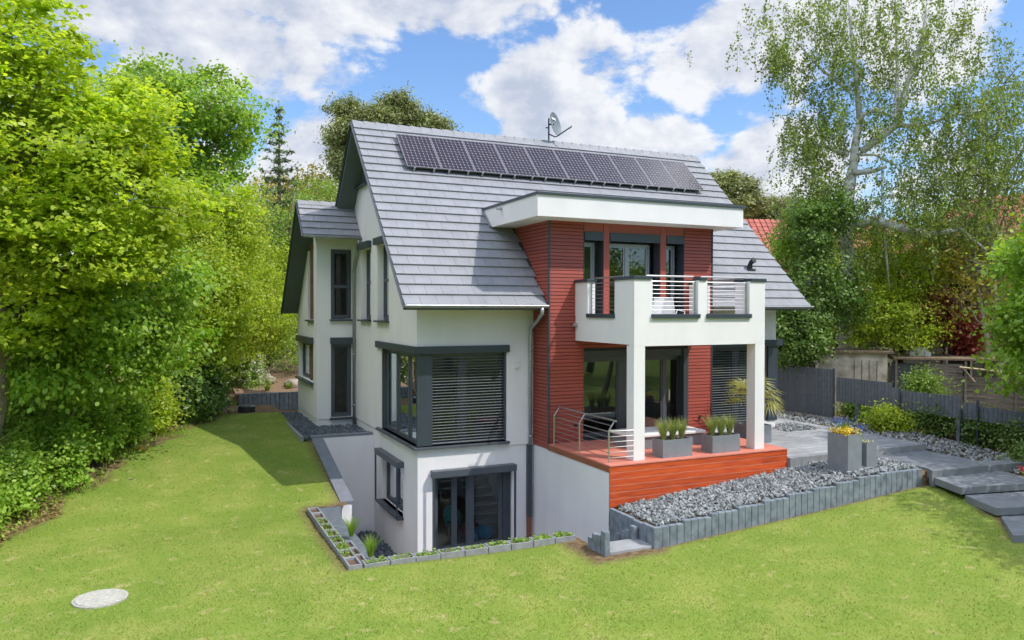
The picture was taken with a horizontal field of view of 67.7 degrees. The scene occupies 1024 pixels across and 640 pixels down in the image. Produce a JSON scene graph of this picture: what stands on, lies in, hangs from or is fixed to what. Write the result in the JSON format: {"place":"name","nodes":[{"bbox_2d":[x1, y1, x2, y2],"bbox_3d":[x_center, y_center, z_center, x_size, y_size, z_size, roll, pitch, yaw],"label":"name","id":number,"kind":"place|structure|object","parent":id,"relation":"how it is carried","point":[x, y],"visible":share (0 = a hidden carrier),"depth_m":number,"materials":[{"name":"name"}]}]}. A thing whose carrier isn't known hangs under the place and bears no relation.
{"place":"outdoors","nodes":[
{"label":"outdoors","id":0,"kind":"place"},
{"bbox_2d":[0,319,1023,639],"bbox_3d":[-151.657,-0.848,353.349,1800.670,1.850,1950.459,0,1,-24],"label":"ground","id":1,"kind":"structure","parent":0,"point":[304,455],"depth_m":14.05,"materials":[{"name":"plant"}]},
{"bbox_2d":[0,460,37,538],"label":"hedge shrub","id":2,"kind":"object","parent":1,"relation":"on","point":[3,505],"visible":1,"depth_m":15.81,"materials":[{"name":"green plant"}]},
{"bbox_2d":[0,500,64,545],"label":"leaf litter","id":3,"kind":"object","parent":1,"relation":"on","point":[23,520],"visible":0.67,"depth_m":16.81,"materials":[{"name":"plant"}]},
{"bbox_2d":[0,433,71,517],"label":"hedge shrub","id":4,"kind":"object","parent":1,"relation":"on","point":[24,465],"visible":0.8,"depth_m":16.81,"materials":[{"name":"green plant"}]},
{"bbox_2d":[0,359,80,449],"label":"hedge shrub","id":5,"kind":"object","parent":1,"relation":"on","point":[8,420],"visible":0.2,"depth_m":19.55,"materials":[{"name":"green plant"}]},
{"bbox_2d":[0,405,107,488],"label":"hedge shrub","id":6,"kind":"object","parent":1,"relation":"on","point":[71,442],"visible":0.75,"depth_m":18.28,"materials":[{"name":"green plant"}]},
{"bbox_2d":[25,392,148,463],"bbox_3d":[-11.108,2.810,20.088,2.553,2.131,2.594,0,1,17],"label":"hedge shrub","id":7,"kind":"object","parent":1,"relation":"on","point":[105,438],"visible":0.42,"depth_m":19.93,"materials":[{"name":"green plant"}]},
{"bbox_2d":[71,589,127,608],"bbox_3d":[-6.886,4.682,12.774,0.840,0.085,0.840,0,1,-24],"label":"manhole cover","id":8,"kind":"object","parent":1,"relation":"on","point":[101,598],"visible":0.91,"depth_m":12.72,"materials":[{"name":"concrete"}]},
{"bbox_2d":[0,415,216,541],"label":"long grass","id":9,"kind":"structure","parent":1,"relation":"on","point":[160,435],"depth_m":19.67,"materials":[{"name":"green plant"}]},
{"bbox_2d":[86,380,166,445],"bbox_3d":[-11.247,2.720,21.496,2.815,2.067,2.971,0,1,-24],"label":"hedge shrub","id":10,"kind":"object","parent":1,"relation":"on","point":[137,414],"visible":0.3,"depth_m":21.39,"materials":[{"name":"green plant"}]},
{"bbox_2d":[0,230,255,469],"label":"cherry tree","id":11,"kind":"object","parent":1,"relation":"on","point":[121,346],"visible":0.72,"depth_m":18.39,"materials":[{"name":"green plant"}]},
{"bbox_2d":[0,0,261,436],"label":"maple tree","id":12,"kind":"object","parent":1,"relation":"on","point":[84,212],"visible":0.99,"depth_m":16.07,"materials":[{"name":"green plant"}]},
{"bbox_2d":[110,372,189,433],"bbox_3d":[-11.162,2.484,23.254,2.844,2.338,2.640,0,1,-24],"label":"hedge shrub","id":13,"kind":"object","parent":1,"relation":"on","point":[163,406],"visible":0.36,"depth_m":23.07,"materials":[{"name":"green plant"}]},
{"bbox_2d":[72,171,279,378],"bbox_3d":[-12.390,-0.982,26.741,6.417,9.033,7.571,1,1,41],"label":"lime tree","id":14,"kind":"object","parent":1,"relation":"on","point":[210,251],"visible":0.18,"depth_m":26.90,"materials":[{"name":"green plant"}]},
{"bbox_2d":[152,360,224,424],"bbox_3d":[-10.967,2.374,25.316,2.648,2.508,2.796,0,1,-24],"label":"rhododendron","id":15,"kind":"object","parent":1,"relation":"on","point":[197,395],"visible":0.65,"depth_m":24.85,"materials":[{"name":"green plant"}]},
{"bbox_2d":[82,40,300,370],"bbox_3d":[-12.814,-3.669,29.682,9.176,14.149,7.036,0,1,-24],"label":"chestnut tree","id":16,"kind":"object","parent":1,"relation":"on","point":[223,117],"visible":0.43,"depth_m":29.58,"materials":[{"name":"green plant"}]},
{"bbox_2d":[194,356,238,415],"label":"rhododendron","id":17,"kind":"object","parent":1,"relation":"on","point":[220,390],"visible":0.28,"depth_m":26.41,"materials":[{"name":"green plant"}]},
{"bbox_2d":[156,173,296,383],"bbox_3d":[-10.932,-1.296,29.178,5.584,9.412,8.021,0,1,-6],"label":"hornbeam tree","id":18,"kind":"object","parent":1,"relation":"on","point":[250,243],"visible":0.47,"depth_m":28.66,"materials":[{"name":"green plant"}]},
{"bbox_2d":[224,359,297,405],"bbox_3d":[-9.500,2.799,34.827,8.000,1.400,9.680,0,1,-24],"label":"raised bed","id":19,"kind":"object","parent":1,"relation":"on","point":[280,376],"visible":0.14,"depth_m":31.32,"materials":[{"name":"soil"}]},
{"bbox_2d":[218,348,276,395],"bbox_3d":[-11.033,2.157,31.317,2.818,2.872,2.922,0,1,-24],"label":"flowering shrub","id":20,"kind":"object","parent":19,"relation":"on","point":[254,369],"visible":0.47,"depth_m":30.79,"materials":[{"name":"green plant"}]},
{"bbox_2d":[206,236,297,372],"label":"elder tree","id":21,"kind":"object","parent":19,"relation":"on","point":[279,257],"visible":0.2,"depth_m":32.91,"materials":[{"name":"green plant"}]},
{"bbox_2d":[228,171,338,373],"bbox_3d":[-10.604,-2.531,37.094,7.230,10.469,11.318,0,1,-4],"label":"yew tree","id":22,"kind":"object","parent":19,"relation":"on","point":[287,242],"visible":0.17,"depth_m":36.18,"materials":[{"name":"green plant"}]},
{"bbox_2d":[239,391,297,409],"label":"palisade wall","id":23,"kind":"structure","parent":1,"relation":"on","point":[283,400],"depth_m":29.54,"materials":[{"name":"concrete"}]},
{"bbox_2d":[253,106,305,359],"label":"spruce tree","id":24,"kind":"object","parent":1,"relation":"on","point":[280,171],"visible":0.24,"depth_m":39.91,"materials":[{"name":"green plant"}]},
{"bbox_2d":[233,158,337,359],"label":"brown oak","id":25,"kind":"object","parent":1,"relation":"on","point":[306,178],"visible":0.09,"depth_m":46.46,"materials":[{"name":"green plant"}]},
{"bbox_2d":[280,411,368,439],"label":"side gravel","id":26,"kind":"structure","parent":1,"relation":"on","point":[304,426],"depth_m":24.55,"materials":[{"name":"gravel"}]},
{"bbox_2d":[314,91,373,187],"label":"tree","id":27,"kind":"object","parent":1,"relation":"on","point":[334,138],"visible":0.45,"depth_m":45.85,"materials":[{"name":"green plant"}]},
{"bbox_2d":[339,80,462,138],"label":"tree","id":28,"kind":"object","parent":1,"relation":"on","point":[399,108],"visible":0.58,"depth_m":45.08,"materials":[{"name":"green plant"}]},
{"bbox_2d":[307,507,575,569],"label":"planting kerb","id":29,"kind":"structure","parent":1,"relation":"on","point":[352,562],"depth_m":15.24,"materials":[{"name":"grey concrete"}]},
{"bbox_2d":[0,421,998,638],"bbox_3d":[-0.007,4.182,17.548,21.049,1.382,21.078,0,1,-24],"label":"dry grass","id":30,"kind":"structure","parent":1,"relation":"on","point":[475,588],"depth_m":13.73,"materials":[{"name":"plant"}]},
{"bbox_2d":[280,120,813,554],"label":"house","id":31,"kind":"structure","parent":1,"relation":"on","point":[460,337],"depth_m":20.58,"materials":[{"name":"white paint"}]},
{"bbox_2d":[303,343,309,377],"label":"window","id":32,"kind":"structure","parent":31,"relation":"in","point":[306,347],"depth_m":27.68,"materials":[{"name":"clear glass"}]},
{"bbox_2d":[331,250,350,318],"bbox_3d":[-5.662,-1.178,25.237,0.660,2.260,0.074,0,1,-24],"label":"window","id":33,"kind":"structure","parent":31,"relation":"in","point":[340,259],"depth_m":25.24,"materials":[{"name":"clear glass"}]},
{"bbox_2d":[331,344,350,416],"bbox_3d":[-5.666,1.971,25.280,0.660,2.420,0.070,0,1,-24],"label":"window","id":34,"kind":"structure","parent":31,"relation":"in","point":[340,353],"depth_m":25.29,"materials":[{"name":"clear glass"}]},
{"bbox_2d":[367,249,370,318],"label":"window","id":35,"kind":"structure","parent":31,"relation":"in","point":[368,251],"depth_m":24.50,"materials":[{"name":"clear glass"}]},
{"bbox_2d":[384,245,388,319],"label":"window","id":36,"kind":"structure","parent":31,"relation":"in","point":[386,261],"depth_m":22.61,"materials":[{"name":"clear glass"}]},
{"bbox_2d":[387,462,402,510],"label":"window","id":37,"kind":"structure","parent":31,"relation":"in","point":[391,470],"depth_m":21.88,"materials":[{"name":"clear glass"}]},
{"bbox_2d":[385,349,422,446],"bbox_3d":[-2.979,2.014,20.812,0.072,2.330,3.330,0,1,-24],"label":"window","id":38,"kind":"structure","parent":31,"relation":"in","point":[400,367],"depth_m":20.96,"materials":[{"name":"clear glass"}]},
{"bbox_2d":[396,134,441,172],"bbox_3d":[-2.797,-4.975,22.784,1.057,1.700,0.140,0,-44,-24],"label":"solar panel","id":39,"kind":"object","parent":31,"relation":"on","point":[418,151],"visible":1,"depth_m":22.70,"materials":[{"name":"glass"}]},
{"bbox_2d":[443,505,461,541],"bbox_3d":[-1.637,5.494,20.710,0.524,0.886,0.402,0,1,-24],"label":"shell chair","id":40,"kind":"object","parent":31,"relation":"in","point":[447,514],"visible":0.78,"depth_m":20.77,"materials":[{"name":"teal plastic"}]},
{"bbox_2d":[430,137,475,175],"bbox_3d":[-1.828,-4.980,23.224,1.057,1.700,0.140,0,-44,-24],"label":"solar panel","id":41,"kind":"object","parent":31,"relation":"on","point":[452,154],"visible":1,"depth_m":23.14,"materials":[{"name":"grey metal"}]},
{"bbox_2d":[432,352,502,444],"bbox_3d":[-1.200,2.030,19.953,2.080,2.330,0.072,0,1,-24],"label":"window","id":42,"kind":"structure","parent":31,"relation":"in","point":[437,359],"depth_m":19.97,"materials":[{"name":"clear glass"}]},
{"bbox_2d":[435,472,501,550],"bbox_3d":[-1.146,4.964,20.011,1.920,1.960,0.072,0,1,-24],"label":"window","id":43,"kind":"structure","parent":31,"relation":"in","point":[469,480],"depth_m":19.98,"materials":[{"name":"clear glass"}]},
{"bbox_2d":[462,140,507,177],"bbox_3d":[-0.858,-4.984,23.666,1.057,1.700,0.140,0,-44,-24],"label":"solar panel","id":44,"kind":"object","parent":31,"relation":"on","point":[484,157],"visible":1,"depth_m":23.58,"materials":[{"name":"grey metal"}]},
{"bbox_2d":[474,524,495,539],"bbox_3d":[-0.768,5.756,20.858,0.489,0.355,0.596,1,1,42],"label":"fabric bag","id":45,"kind":"object","parent":31,"relation":"in","point":[484,532],"visible":0.94,"depth_m":20.68,"materials":[{"name":"fabric"}]},
{"bbox_2d":[493,143,538,180],"bbox_3d":[0.111,-4.989,24.106,1.057,1.700,0.140,0,-44,-24],"label":"solar panel","id":46,"kind":"object","parent":31,"relation":"on","point":[515,160],"visible":1,"depth_m":24.02,"materials":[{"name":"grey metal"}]},
{"bbox_2d":[523,146,568,182],"bbox_3d":[1.081,-4.994,24.547,1.057,1.700,0.140,0,-44,-24],"label":"solar panel","id":47,"kind":"object","parent":31,"relation":"on","point":[546,163],"visible":1,"depth_m":24.46,"materials":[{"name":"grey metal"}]},
{"bbox_2d":[545,112,571,140],"bbox_3d":[1.568,-6.502,25.759,0.688,1.096,0.749,0,1,-24],"label":"satellite dish","id":48,"kind":"object","parent":31,"relation":"attached to","point":[553,119],"visible":1,"depth_m":25.90,"materials":[{"name":"metal"}]},
{"bbox_2d":[553,149,597,184],"bbox_3d":[2.050,-4.998,24.988,1.057,1.700,0.140,0,-44,-24],"label":"solar panel","id":49,"kind":"object","parent":31,"relation":"on","point":[575,165],"visible":1,"depth_m":24.91,"materials":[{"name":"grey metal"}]},
{"bbox_2d":[584,242,594,278],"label":"window","id":50,"kind":"structure","parent":31,"relation":"in","point":[588,247],"depth_m":20.54,"materials":[{"name":"glass"}]},
{"bbox_2d":[581,152,625,187],"bbox_3d":[3.019,-5.003,25.429,1.057,1.700,0.140,0,-44,-24],"label":"solar panel","id":51,"kind":"object","parent":31,"relation":"on","point":[603,168],"visible":1,"depth_m":25.34,"materials":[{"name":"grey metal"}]},
{"bbox_2d":[609,243,648,313],"bbox_3d":[3.146,-0.854,21.033,1.470,2.460,0.072,0,1,-24],"label":"window","id":52,"kind":"structure","parent":31,"relation":"in","point":[625,259],"depth_m":20.98,"materials":[{"name":"glass"}]},
{"bbox_2d":[583,355,677,437],"bbox_3d":[3.294,2.076,21.089,3.320,2.160,0.072,0,1,-24],"label":"window","id":53,"kind":"structure","parent":31,"relation":"in","point":[605,379],"depth_m":20.90,"materials":[{"name":"clear glass"}]},
{"bbox_2d":[608,155,652,189],"bbox_3d":[3.989,-5.008,25.870,1.057,1.700,0.140,0,-44,-24],"label":"solar panel","id":54,"kind":"object","parent":31,"relation":"on","point":[630,171],"visible":1,"depth_m":25.79,"materials":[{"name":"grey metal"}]},
{"bbox_2d":[634,157,678,191],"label":"solar panel","id":55,"kind":"object","parent":31,"relation":"on","point":[655,171],"visible":1,"depth_m":26.23,"materials":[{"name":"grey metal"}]},
{"bbox_2d":[666,246,674,309],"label":"window","id":56,"kind":"structure","parent":31,"relation":"in","point":[670,250],"depth_m":21.63,"materials":[{"name":"glass"}]},
{"bbox_2d":[662,298,684,313],"bbox_3d":[4.141,-0.084,19.813,0.548,0.960,0.468,-1,1,-44],"label":"garden chair","id":57,"kind":"object","parent":31,"relation":"on","point":[668,306],"visible":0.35,"depth_m":19.60,"materials":[{"name":"white paint"}]},
{"bbox_2d":[660,160,704,193],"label":"solar panel","id":58,"kind":"object","parent":31,"relation":"on","point":[682,176],"visible":1,"depth_m":26.67,"materials":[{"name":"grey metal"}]},
{"bbox_2d":[712,346,746,421],"bbox_3d":[6.911,1.991,23.642,2.220,2.330,0.072,0,1,-24],"label":"window","id":59,"kind":"structure","parent":31,"relation":"in","point":[737,349],"depth_m":23.53,"materials":[{"name":"clear glass"}]},
{"bbox_2d":[588,525,652,556],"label":"garden steps","id":60,"kind":"structure","parent":1,"relation":"on","point":[627,540],"depth_m":15.39,"materials":[{"name":"concrete"}]},
{"bbox_2d":[532,406,787,542],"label":"wooden deck","id":61,"kind":"structure","parent":1,"relation":"on","point":[587,484],"depth_m":18.27,"materials":[{"name":"orange wood"}]},
{"bbox_2d":[610,425,705,448],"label":"lounge platform","id":62,"kind":"structure","parent":61,"relation":"on","point":[693,433],"depth_m":19.51,"materials":[{"name":"white paint"}]},
{"bbox_2d":[652,436,691,457],"bbox_3d":[3.818,3.018,18.195,0.840,0.420,0.430,0,1,-24],"label":"planter box","id":63,"kind":"object","parent":61,"relation":"on","point":[668,447],"visible":0.94,"depth_m":18.02,"materials":[{"name":"concrete"}]},
{"bbox_2d":[654,417,669,439],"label":"grass tuft","id":64,"kind":"object","parent":63,"relation":"on","point":[662,430],"visible":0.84,"depth_m":18.01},
{"bbox_2d":[701,432,739,453],"bbox_3d":[5.133,3.012,18.793,0.840,0.420,0.430,0,1,-24],"label":"planter box","id":65,"kind":"object","parent":61,"relation":"on","point":[723,443],"visible":0.94,"depth_m":18.61,"materials":[{"name":"concrete"}]},
{"bbox_2d":[709,166,775,218],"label":"tree","id":66,"kind":"object","parent":1,"relation":"on","point":[736,189],"visible":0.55,"depth_m":51.06,"materials":[{"name":"green plant"}]},
{"bbox_2d":[610,468,921,548],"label":"palisade wall","id":67,"kind":"structure","parent":1,"relation":"on","point":[816,499],"depth_m":16.75,"materials":[{"name":"concrete"}]},
{"bbox_2d":[618,457,917,525],"bbox_3d":[6.186,3.878,17.949,7.846,0.773,1.714,0,1,-24],"label":"gravel bed","id":68,"kind":"object","parent":1,"relation":"on","point":[676,507],"visible":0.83,"depth_m":17.45,"materials":[{"name":"gravel"}]},
{"bbox_2d":[827,431,861,474],"bbox_3d":[8.085,3.210,18.562,0.550,0.940,0.550,0,1,-32],"label":"tall planter","id":69,"kind":"object","parent":68,"relation":"on","point":[845,454],"visible":0.77,"depth_m":18.37,"materials":[{"name":"concrete"}]},
{"bbox_2d":[862,439,876,466],"bbox_3d":[8.710,3.326,18.904,0.420,0.660,0.420,0,1,-32],"label":"tall planter","id":70,"kind":"object","parent":68,"relation":"on","point":[869,454],"visible":0.4,"depth_m":18.70,"materials":[{"name":"concrete"}]},
{"bbox_2d":[743,190,796,219],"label":"tree","id":71,"kind":"object","parent":1,"relation":"on","point":[762,215],"visible":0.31,"depth_m":54.04,"materials":[{"name":"green plant"}]},
{"bbox_2d":[756,190,863,314],"bbox_3d":[12.010,-0.988,31.509,5.744,9.379,4.266,0,1,-24],"label":"lime bush tree","id":72,"kind":"object","parent":1,"relation":"on","point":[784,244],"visible":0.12,"depth_m":30.84,"materials":[{"name":"green plant"}]},
{"bbox_2d":[744,219,905,380],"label":"neighbour house","id":73,"kind":"structure","parent":1,"relation":"on","point":[757,225],"depth_m":44.27,"materials":[{"name":"red tile"}]},
{"bbox_2d":[776,178,875,372],"bbox_3d":[11.395,-0.793,28.451,5.000,9.094,3.761,0,1,-24],"label":"ivy clad trunk","id":74,"kind":"object","parent":1,"relation":"on","point":[801,335],"visible":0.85,"depth_m":28.15,"materials":[{"name":"green plant"}]},
{"bbox_2d":[763,210,889,367],"bbox_3d":[15.768,-1.496,40.730,8.930,9.862,7.325,1,1,44],"label":"tree","id":75,"kind":"object","parent":1,"relation":"on","point":[813,366],"visible":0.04,"depth_m":39.41,"materials":[{"name":"green plant"}]},
{"bbox_2d":[684,0,1023,349],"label":"birch tree","id":76,"kind":"object","parent":1,"relation":"on","point":[779,62],"visible":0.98,"depth_m":29.20,"materials":[{"name":"green plant"}]},
{"bbox_2d":[816,347,893,411],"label":"garden shed","id":77,"kind":"structure","parent":1,"relation":"on","point":[871,364],"depth_m":28.82,"materials":[{"name":"grey wood"}]},
{"bbox_2d":[787,443,925,467],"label":"patio kerb","id":78,"kind":"structure","parent":1,"relation":"on","point":[796,460],"depth_m":20.35,"materials":[{"name":"grey concrete"}]},
{"bbox_2d":[832,396,881,422],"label":"garden shrub","id":79,"kind":"object","parent":1,"relation":"on","point":[848,409],"visible":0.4,"depth_m":25.87,"materials":[{"name":"green plant"}]},
{"bbox_2d":[838,214,927,366],"bbox_3d":[20.309,-1.016,39.185,6.942,8.952,7.572,0,1,-31],"label":"tree","id":80,"kind":"object","parent":1,"relation":"on","point":[893,360],"visible":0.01,"depth_m":38.99,"materials":[{"name":"green plant"}]},
{"bbox_2d":[852,398,927,433],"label":"garden shrub","id":81,"kind":"object","parent":1,"relation":"on","point":[887,418],"visible":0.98,"depth_m":23.72,"materials":[{"name":"green plant"}]},
{"bbox_2d":[777,366,1023,446],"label":"privacy fence","id":82,"kind":"object","parent":1,"relation":"on","point":[808,390],"visible":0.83,"depth_m":25.68,"materials":[{"name":"wood"}]},
{"bbox_2d":[811,200,1008,362],"bbox_3d":[16.287,-0.561,31.358,10.316,8.558,6.530,0,1,-24],"label":"elm tree","id":83,"kind":"object","parent":1,"relation":"on","point":[894,327],"visible":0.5,"depth_m":29.83,"materials":[{"name":"green plant"}]},
{"bbox_2d":[892,361,968,427],"bbox_3d":[13.554,2.521,24.869,2.207,2.454,2.507,0,1,-24],"label":"garden shrub","id":84,"kind":"object","parent":1,"relation":"on","point":[924,385],"visible":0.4,"depth_m":24.82,"materials":[{"name":"green plant"}]},
{"bbox_2d":[904,389,964,437],"bbox_3d":[13.272,2.952,23.414,2.306,1.662,2.024,1,1,29],"label":"garden shrub","id":85,"kind":"object","parent":1,"relation":"on","point":[936,426],"visible":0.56,"depth_m":23.25,"materials":[{"name":"green plant"}]},
{"bbox_2d":[894,275,996,375],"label":"purple maple","id":86,"kind":"object","parent":1,"relation":"on","point":[965,343],"visible":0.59,"depth_m":29.72,"materials":[{"name":"red plant"}]},
{"bbox_2d":[877,450,1023,542],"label":"terrace steps","id":87,"kind":"structure","parent":1,"relation":"on","point":[960,475],"depth_m":18.19,"materials":[{"name":"stone"}]},
{"bbox_2d":[884,31,1023,408],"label":"drooping tree","id":88,"kind":"object","parent":1,"relation":"on","point":[987,291],"visible":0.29,"depth_m":30.08,"materials":[{"name":"green plant"}]},
{"bbox_2d":[888,353,1023,412],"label":"wooden lean to","id":89,"kind":"object","parent":1,"relation":"on","point":[954,372],"visible":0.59,"depth_m":28.04,"materials":[{"name":"brown wood"}]},
{"bbox_2d":[891,363,923,412],"bbox_3d":[14.861,2.627,28.710,1.098,2.000,0.100,0,1,18],"label":"dark door","id":90,"kind":"structure","parent":89,"relation":"in","point":[906,366],"depth_m":28.70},
{"bbox_2d":[897,194,1023,403],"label":"tree","id":91,"kind":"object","parent":1,"relation":"on","point":[973,373],"depth_m":32.56,"materials":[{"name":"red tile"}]},
{"bbox_2d":[904,222,1022,401],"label":"ochre maple","id":92,"kind":"object","parent":1,"relation":"on","point":[964,278],"visible":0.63,"depth_m":29.06,"materials":[{"name":"green plant"}]},
{"bbox_2d":[933,403,1015,447],"bbox_3d":[13.705,3.118,22.215,2.311,1.525,2.092,1,1,42],"label":"garden shrub","id":93,"kind":"object","parent":1,"relation":"on","point":[969,431],"visible":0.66,"depth_m":22.01,"materials":[{"name":"green plant"}]},
{"bbox_2d":[959,205,1023,400],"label":"garden maple","id":94,"kind":"object","parent":1,"relation":"on","point":[1008,329],"visible":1,"depth_m":20.48,"materials":[{"name":"green plant"}]},
{"bbox_2d":[965,407,1023,454],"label":"garden shrub","id":95,"kind":"object","parent":1,"relation":"on","point":[1016,431],"visible":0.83,"depth_m":21.01,"materials":[{"name":"green plant"}]},
{"bbox_2d":[995,439,1023,467],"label":"garden shrub","id":96,"kind":"object","parent":1,"relation":"on","point":[1018,454],"visible":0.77,"depth_m":19.82,"materials":[{"name":"green plant"}]},
{"bbox_2d":[0,0,1023,299],"label":"sky","id":97,"kind":"structure","parent":0,"point":[618,72],"materials":[{"name":"blue"}]},
{"bbox_2d":[733,418,916,455],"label":"patio","id":98,"kind":"structure","parent":0,"point":[803,442],"depth_m":21.80,"materials":[{"name":"stone"}]},
{"bbox_2d":[734,422,771,442],"bbox_3d":[6.765,3.166,21.488,0.720,0.500,0.720,0,1,-24],"label":"tall planter","id":99,"kind":"object","parent":98,"relation":"on","point":[740,428],"visible":0.39,"depth_m":21.30,"materials":[{"name":"concrete"}]},
{"bbox_2d":[721,377,785,415],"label":"palm","id":100,"kind":"object","parent":99,"relation":"in","point":[736,387],"visible":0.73,"depth_m":21.48,"materials":[{"name":"green plant"}]},
{"bbox_2d":[772,421,822,431],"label":"corner gravel","id":101,"kind":"structure","parent":98,"relation":"on","point":[793,426],"depth_m":23.97,"materials":[{"name":"gravel"}]},
{"bbox_2d":[810,190,883,366],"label":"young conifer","id":102,"kind":"object","parent":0,"point":[830,253],"visible":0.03,"depth_m":39.40,"materials":[{"name":"green plant"}]},
{"bbox_2d":[777,409,1023,473],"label":"fence gravel","id":103,"kind":"structure","parent":0,"point":[921,438],"depth_m":22.59,"materials":[{"name":"gravel"}]},
{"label":"terrace floor","id":104,"kind":"structure","parent":0,"visible":0},
{"bbox_2d":[319,506,360,561],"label":"terrace bank wall","id":105,"kind":"structure","parent":104,"relation":"on","point":[332,513],"depth_m":18.56,"materials":[{"name":"concrete"}]},
{"bbox_2d":[310,431,373,533],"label":"retaining wall","id":106,"kind":"structure","parent":104,"relation":"on","point":[347,460],"depth_m":22.99,"materials":[{"name":"paint"}]},
{"bbox_2d":[329,519,374,558],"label":"planted bank","id":107,"kind":"structure","parent":104,"relation":"on","point":[340,526],"depth_m":17.21,"materials":[{"name":"concrete"}]},
{"bbox_2d":[360,533,382,556],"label":"grass tuft","id":108,"kind":"object","parent":107,"relation":"on","point":[370,547],"visible":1,"depth_m":15.57,"materials":[{"name":"green plant"}]},
{"bbox_2d":[355,530,396,557],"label":"terrace gravel","id":109,"kind":"structure","parent":104,"relation":"on","point":[378,551],"depth_m":21.88,"materials":[{"name":"gravel"}]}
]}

